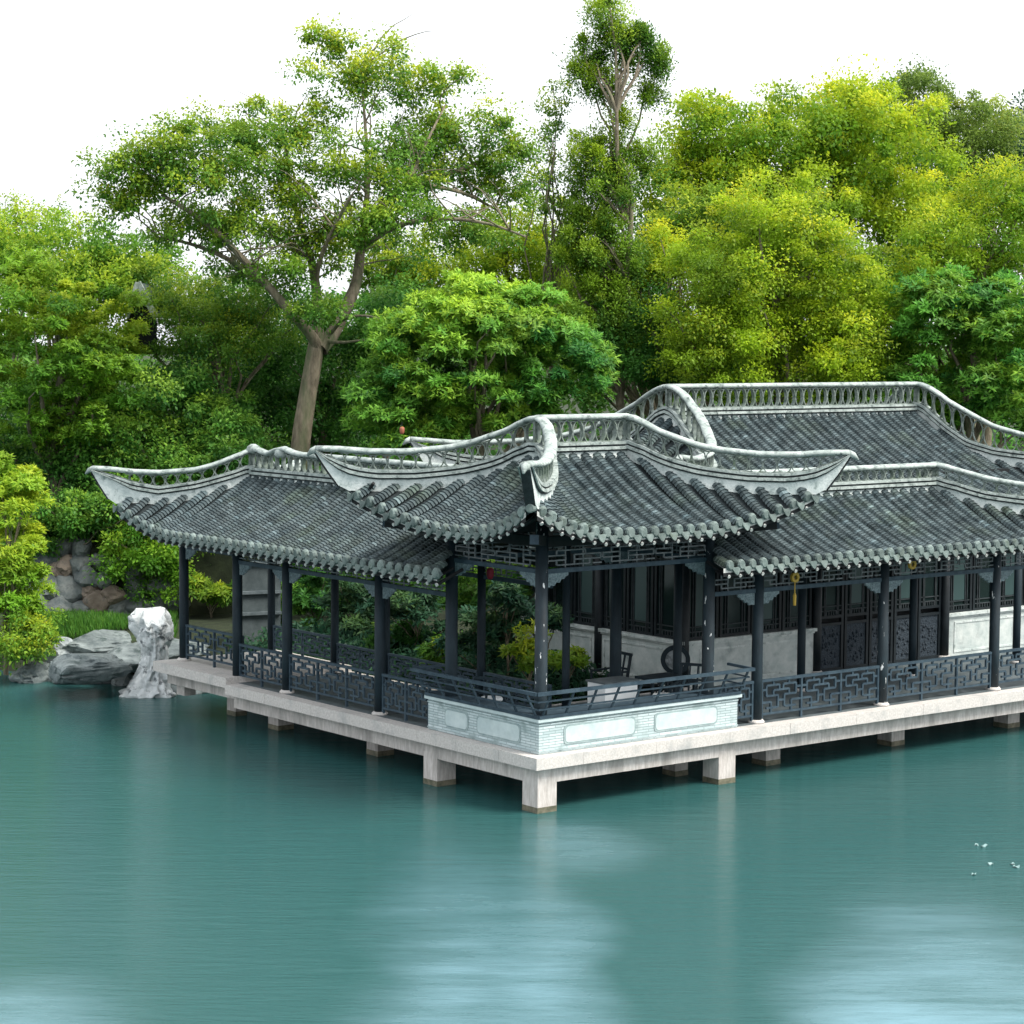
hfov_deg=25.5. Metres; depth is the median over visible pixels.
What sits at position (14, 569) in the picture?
laurel bush
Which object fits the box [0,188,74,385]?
shrubby tree
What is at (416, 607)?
palmate shrub
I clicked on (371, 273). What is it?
broadleaf tree
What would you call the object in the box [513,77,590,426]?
shrubby tree
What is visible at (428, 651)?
palmate shrub
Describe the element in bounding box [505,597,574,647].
palmate shrub
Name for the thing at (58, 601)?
boulder
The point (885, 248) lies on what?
broadleaf tree
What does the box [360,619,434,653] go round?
palmate shrub
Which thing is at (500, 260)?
broadleaf tree
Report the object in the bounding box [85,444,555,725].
covered corridor
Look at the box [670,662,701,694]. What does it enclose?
armchair
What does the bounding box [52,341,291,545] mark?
broadleaf tree
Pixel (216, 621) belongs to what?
ground
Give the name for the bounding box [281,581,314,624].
palmate shrub
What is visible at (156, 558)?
creeper
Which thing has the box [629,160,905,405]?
broadleaf tree
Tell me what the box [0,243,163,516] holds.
broadleaf tree
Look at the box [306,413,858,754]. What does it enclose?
corner pavilion
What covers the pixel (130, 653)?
rock ledge
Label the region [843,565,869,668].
door
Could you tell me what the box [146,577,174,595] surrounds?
boulder
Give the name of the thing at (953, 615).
garden hall
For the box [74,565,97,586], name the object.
boulder
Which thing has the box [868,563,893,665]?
door
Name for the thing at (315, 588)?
palmate shrub
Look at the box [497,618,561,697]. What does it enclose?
palmate shrub
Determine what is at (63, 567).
boulder
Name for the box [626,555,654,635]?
window
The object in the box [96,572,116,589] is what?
boulder
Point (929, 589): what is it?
door
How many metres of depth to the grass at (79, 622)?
55.54 m
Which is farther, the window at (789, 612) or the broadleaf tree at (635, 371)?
the broadleaf tree at (635, 371)
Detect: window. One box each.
[526,549,548,615]
[548,547,573,621]
[573,546,594,625]
[603,562,626,631]
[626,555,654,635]
[654,555,673,638]
[689,554,718,640]
[718,574,750,636]
[750,572,781,633]
[781,570,811,630]
[950,556,972,612]
[972,555,990,610]
[1000,553,1023,607]
[1023,569,1023,604]
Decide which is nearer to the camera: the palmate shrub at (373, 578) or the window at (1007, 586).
the window at (1007, 586)
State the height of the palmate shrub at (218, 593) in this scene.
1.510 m
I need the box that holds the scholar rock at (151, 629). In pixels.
[118,606,176,698]
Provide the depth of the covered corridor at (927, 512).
44.31 m
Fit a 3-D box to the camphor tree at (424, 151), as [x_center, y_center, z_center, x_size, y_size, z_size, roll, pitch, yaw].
[-5.118,-5.471,60.141,12.861,15.959,7.634,0,4,-2]
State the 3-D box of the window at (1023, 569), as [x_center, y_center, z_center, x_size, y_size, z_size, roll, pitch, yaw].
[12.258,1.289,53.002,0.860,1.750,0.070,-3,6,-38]
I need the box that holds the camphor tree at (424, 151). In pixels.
[64,12,556,469]
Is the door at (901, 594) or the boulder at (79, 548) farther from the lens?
the boulder at (79, 548)
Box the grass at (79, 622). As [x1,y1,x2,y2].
[39,608,178,638]
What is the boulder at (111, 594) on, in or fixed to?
on the boulder at (95, 600)
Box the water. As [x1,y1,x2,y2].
[0,670,1023,1023]
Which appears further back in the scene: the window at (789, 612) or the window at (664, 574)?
the window at (789, 612)
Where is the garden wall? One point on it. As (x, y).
(255, 596)
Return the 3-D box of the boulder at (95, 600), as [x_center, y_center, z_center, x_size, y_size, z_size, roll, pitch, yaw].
[-10.578,2.297,57.765,0.748,0.638,0.726,-1,5,-19]
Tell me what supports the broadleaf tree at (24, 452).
on the ground at (216, 621)
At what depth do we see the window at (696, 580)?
46.35 m
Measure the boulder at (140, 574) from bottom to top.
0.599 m
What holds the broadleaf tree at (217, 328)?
on the ground at (216, 621)
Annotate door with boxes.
[821,567,844,671]
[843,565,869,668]
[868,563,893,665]
[892,562,909,662]
[916,559,941,659]
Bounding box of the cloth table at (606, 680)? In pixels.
[585,676,639,704]
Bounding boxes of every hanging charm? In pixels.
[790,572,799,604]
[908,561,915,568]
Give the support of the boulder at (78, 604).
on the ground at (216, 621)
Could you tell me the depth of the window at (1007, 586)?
52.44 m
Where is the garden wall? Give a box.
[242,561,281,641]
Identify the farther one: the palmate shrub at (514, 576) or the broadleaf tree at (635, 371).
the broadleaf tree at (635, 371)
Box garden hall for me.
[403,382,1023,690]
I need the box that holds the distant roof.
[124,281,180,353]
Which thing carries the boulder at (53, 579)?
on the boulder at (44, 597)
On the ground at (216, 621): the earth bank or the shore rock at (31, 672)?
the earth bank
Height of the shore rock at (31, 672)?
0.709 m
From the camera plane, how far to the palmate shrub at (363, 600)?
52.18 m
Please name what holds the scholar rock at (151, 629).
in the water
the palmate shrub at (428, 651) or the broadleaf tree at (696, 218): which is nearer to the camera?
the palmate shrub at (428, 651)
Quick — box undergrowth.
[0,415,1023,597]
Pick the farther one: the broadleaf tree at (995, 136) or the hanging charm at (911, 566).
the broadleaf tree at (995, 136)
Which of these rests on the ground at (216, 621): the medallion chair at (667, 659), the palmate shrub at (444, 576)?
the palmate shrub at (444, 576)
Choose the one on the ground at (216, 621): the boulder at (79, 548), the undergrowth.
the undergrowth
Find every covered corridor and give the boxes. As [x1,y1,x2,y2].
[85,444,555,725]
[631,461,1023,723]
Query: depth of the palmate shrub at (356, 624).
51.31 m
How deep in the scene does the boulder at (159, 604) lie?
57.71 m
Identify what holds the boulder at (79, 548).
on the boulder at (78, 563)
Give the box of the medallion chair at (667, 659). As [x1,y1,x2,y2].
[658,645,695,691]
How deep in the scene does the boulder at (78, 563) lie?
57.91 m
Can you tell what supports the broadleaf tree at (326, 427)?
on the ground at (216, 621)
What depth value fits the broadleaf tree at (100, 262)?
64.76 m
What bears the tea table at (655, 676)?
on the stone platform
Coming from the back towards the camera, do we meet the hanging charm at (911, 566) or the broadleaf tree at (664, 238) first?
the broadleaf tree at (664, 238)
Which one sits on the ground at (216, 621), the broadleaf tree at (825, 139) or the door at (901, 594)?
the broadleaf tree at (825, 139)
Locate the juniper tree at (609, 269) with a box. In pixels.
[542,0,685,435]
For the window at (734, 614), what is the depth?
47.00 m
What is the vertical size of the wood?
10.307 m
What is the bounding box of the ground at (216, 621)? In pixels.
[0,345,1023,706]
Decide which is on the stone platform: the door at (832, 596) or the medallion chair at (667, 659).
the medallion chair at (667, 659)
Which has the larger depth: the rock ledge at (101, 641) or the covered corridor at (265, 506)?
the rock ledge at (101, 641)
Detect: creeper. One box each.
[0,473,150,563]
[83,497,214,607]
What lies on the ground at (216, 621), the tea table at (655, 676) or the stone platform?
the stone platform
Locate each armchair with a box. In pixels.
[474,676,516,704]
[590,651,632,678]
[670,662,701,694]
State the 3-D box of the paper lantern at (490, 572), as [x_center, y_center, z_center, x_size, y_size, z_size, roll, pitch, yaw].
[-0.416,1.099,43.197,0.150,0.368,0.146,-3,6,-38]
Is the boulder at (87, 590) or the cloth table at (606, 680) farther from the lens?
the boulder at (87, 590)
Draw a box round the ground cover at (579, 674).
[223,611,608,705]
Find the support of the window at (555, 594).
in the garden hall
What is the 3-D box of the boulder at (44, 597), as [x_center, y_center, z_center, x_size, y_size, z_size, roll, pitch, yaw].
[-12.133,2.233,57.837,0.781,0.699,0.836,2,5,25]
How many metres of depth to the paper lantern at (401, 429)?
53.16 m
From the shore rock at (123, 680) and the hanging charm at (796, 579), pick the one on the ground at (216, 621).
the shore rock at (123, 680)
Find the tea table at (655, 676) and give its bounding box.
[635,672,682,696]
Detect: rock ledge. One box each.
[48,653,131,684]
[62,629,131,652]
[108,638,209,672]
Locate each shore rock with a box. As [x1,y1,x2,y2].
[9,661,49,683]
[44,637,72,661]
[51,680,110,683]
[111,672,133,685]
[171,684,206,694]
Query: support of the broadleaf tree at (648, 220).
on the ground at (216, 621)
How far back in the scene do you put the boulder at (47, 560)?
57.97 m
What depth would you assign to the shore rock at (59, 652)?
53.59 m
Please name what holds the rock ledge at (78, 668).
on the ground at (216, 621)
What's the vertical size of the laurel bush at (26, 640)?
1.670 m
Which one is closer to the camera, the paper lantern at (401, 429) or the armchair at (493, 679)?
the armchair at (493, 679)
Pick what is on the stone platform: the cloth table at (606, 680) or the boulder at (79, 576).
the cloth table at (606, 680)
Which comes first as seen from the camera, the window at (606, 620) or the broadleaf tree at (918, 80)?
the window at (606, 620)
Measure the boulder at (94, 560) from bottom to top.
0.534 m
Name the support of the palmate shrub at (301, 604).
on the ground at (216, 621)
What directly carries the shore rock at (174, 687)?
on the ground at (216, 621)
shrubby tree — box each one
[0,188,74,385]
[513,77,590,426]
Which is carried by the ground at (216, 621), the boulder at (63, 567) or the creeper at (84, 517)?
the creeper at (84, 517)
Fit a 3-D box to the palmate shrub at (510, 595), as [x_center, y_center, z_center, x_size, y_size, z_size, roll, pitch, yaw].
[-0.169,2.569,46.549,1.274,2.617,1.195,1,5,12]
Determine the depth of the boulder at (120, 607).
57.63 m
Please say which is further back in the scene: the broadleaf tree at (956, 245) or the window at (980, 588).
the broadleaf tree at (956, 245)
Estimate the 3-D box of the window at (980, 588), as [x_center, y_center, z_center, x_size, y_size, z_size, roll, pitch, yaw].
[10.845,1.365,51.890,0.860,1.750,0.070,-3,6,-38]
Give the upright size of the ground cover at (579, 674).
3.162 m
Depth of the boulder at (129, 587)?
57.75 m
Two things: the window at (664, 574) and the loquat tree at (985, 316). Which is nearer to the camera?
the window at (664, 574)
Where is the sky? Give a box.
[0,0,1023,345]
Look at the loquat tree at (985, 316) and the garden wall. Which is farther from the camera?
the loquat tree at (985, 316)
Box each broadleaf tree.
[0,195,198,517]
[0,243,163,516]
[0,380,140,522]
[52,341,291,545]
[107,257,311,468]
[166,261,438,470]
[329,221,443,468]
[367,184,593,445]
[516,159,695,418]
[595,274,731,416]
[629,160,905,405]
[632,53,980,404]
[632,216,708,401]
[650,180,776,406]
[797,238,933,403]
[848,151,1023,441]
[888,53,998,364]
[911,88,1023,445]
[986,89,1023,439]
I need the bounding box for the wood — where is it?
[0,242,1019,445]
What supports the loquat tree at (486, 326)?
on the ground at (216, 621)
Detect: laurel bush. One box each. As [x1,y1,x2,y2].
[0,449,59,674]
[0,604,67,675]
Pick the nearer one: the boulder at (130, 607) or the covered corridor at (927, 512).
the covered corridor at (927, 512)
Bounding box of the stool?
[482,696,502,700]
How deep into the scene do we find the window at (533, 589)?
50.00 m
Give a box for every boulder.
[29,586,47,604]
[33,549,59,567]
[39,574,56,599]
[45,595,71,612]
[49,561,61,576]
[55,537,72,556]
[56,554,71,575]
[56,575,81,602]
[69,555,91,575]
[71,600,89,613]
[72,538,91,556]
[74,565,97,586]
[82,586,100,598]
[82,590,109,611]
[90,553,108,571]
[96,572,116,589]
[100,584,125,605]
[108,593,130,615]
[123,578,149,601]
[125,566,145,579]
[126,599,150,613]
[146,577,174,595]
[149,595,168,609]
[162,589,190,611]
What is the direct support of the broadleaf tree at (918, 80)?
on the ground at (216, 621)
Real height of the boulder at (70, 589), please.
0.991 m
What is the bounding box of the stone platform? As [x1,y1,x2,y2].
[153,650,1023,813]
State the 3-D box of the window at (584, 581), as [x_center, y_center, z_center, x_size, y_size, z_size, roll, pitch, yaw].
[1.616,1.559,48.521,0.070,1.750,0.827,-3,6,-38]
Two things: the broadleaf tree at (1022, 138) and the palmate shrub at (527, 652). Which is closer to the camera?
the palmate shrub at (527, 652)
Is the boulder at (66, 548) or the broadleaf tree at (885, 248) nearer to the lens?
the boulder at (66, 548)
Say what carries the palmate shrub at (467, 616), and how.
on the ground at (216, 621)
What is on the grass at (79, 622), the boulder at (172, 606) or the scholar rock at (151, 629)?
the boulder at (172, 606)
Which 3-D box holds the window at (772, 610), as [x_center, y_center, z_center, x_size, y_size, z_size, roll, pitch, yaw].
[5.335,1.661,47.552,0.872,1.750,0.070,-3,6,-38]
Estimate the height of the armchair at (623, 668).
1.025 m
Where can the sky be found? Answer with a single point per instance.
(68, 68)
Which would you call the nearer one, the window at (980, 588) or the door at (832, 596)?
the door at (832, 596)
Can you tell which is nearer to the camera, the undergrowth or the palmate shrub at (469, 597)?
the palmate shrub at (469, 597)
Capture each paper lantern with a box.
[399,427,404,433]
[486,560,493,578]
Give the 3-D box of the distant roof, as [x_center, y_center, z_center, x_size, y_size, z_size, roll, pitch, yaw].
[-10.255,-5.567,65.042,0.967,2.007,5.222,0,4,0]
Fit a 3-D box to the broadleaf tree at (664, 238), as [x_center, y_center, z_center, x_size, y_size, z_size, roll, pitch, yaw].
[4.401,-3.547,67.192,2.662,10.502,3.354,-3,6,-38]
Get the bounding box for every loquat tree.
[338,267,621,614]
[858,259,1023,447]
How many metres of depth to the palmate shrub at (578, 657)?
45.39 m
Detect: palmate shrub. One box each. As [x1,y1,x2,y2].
[177,570,231,617]
[281,563,343,616]
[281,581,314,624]
[292,566,354,627]
[308,571,392,630]
[323,610,374,647]
[342,571,425,597]
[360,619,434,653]
[370,581,444,648]
[406,555,486,609]
[413,631,476,670]
[428,559,510,633]
[430,604,518,669]
[473,561,553,642]
[476,574,533,674]
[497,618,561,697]
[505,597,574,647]
[547,644,590,676]
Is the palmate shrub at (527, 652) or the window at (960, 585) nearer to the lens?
the palmate shrub at (527, 652)
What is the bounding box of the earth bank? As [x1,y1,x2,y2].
[0,521,312,614]
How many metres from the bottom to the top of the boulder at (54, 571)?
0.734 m
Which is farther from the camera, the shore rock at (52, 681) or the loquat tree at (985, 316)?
the loquat tree at (985, 316)
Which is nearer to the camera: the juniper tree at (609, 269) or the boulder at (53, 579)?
the boulder at (53, 579)
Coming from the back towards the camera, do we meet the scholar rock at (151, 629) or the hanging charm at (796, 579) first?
the scholar rock at (151, 629)

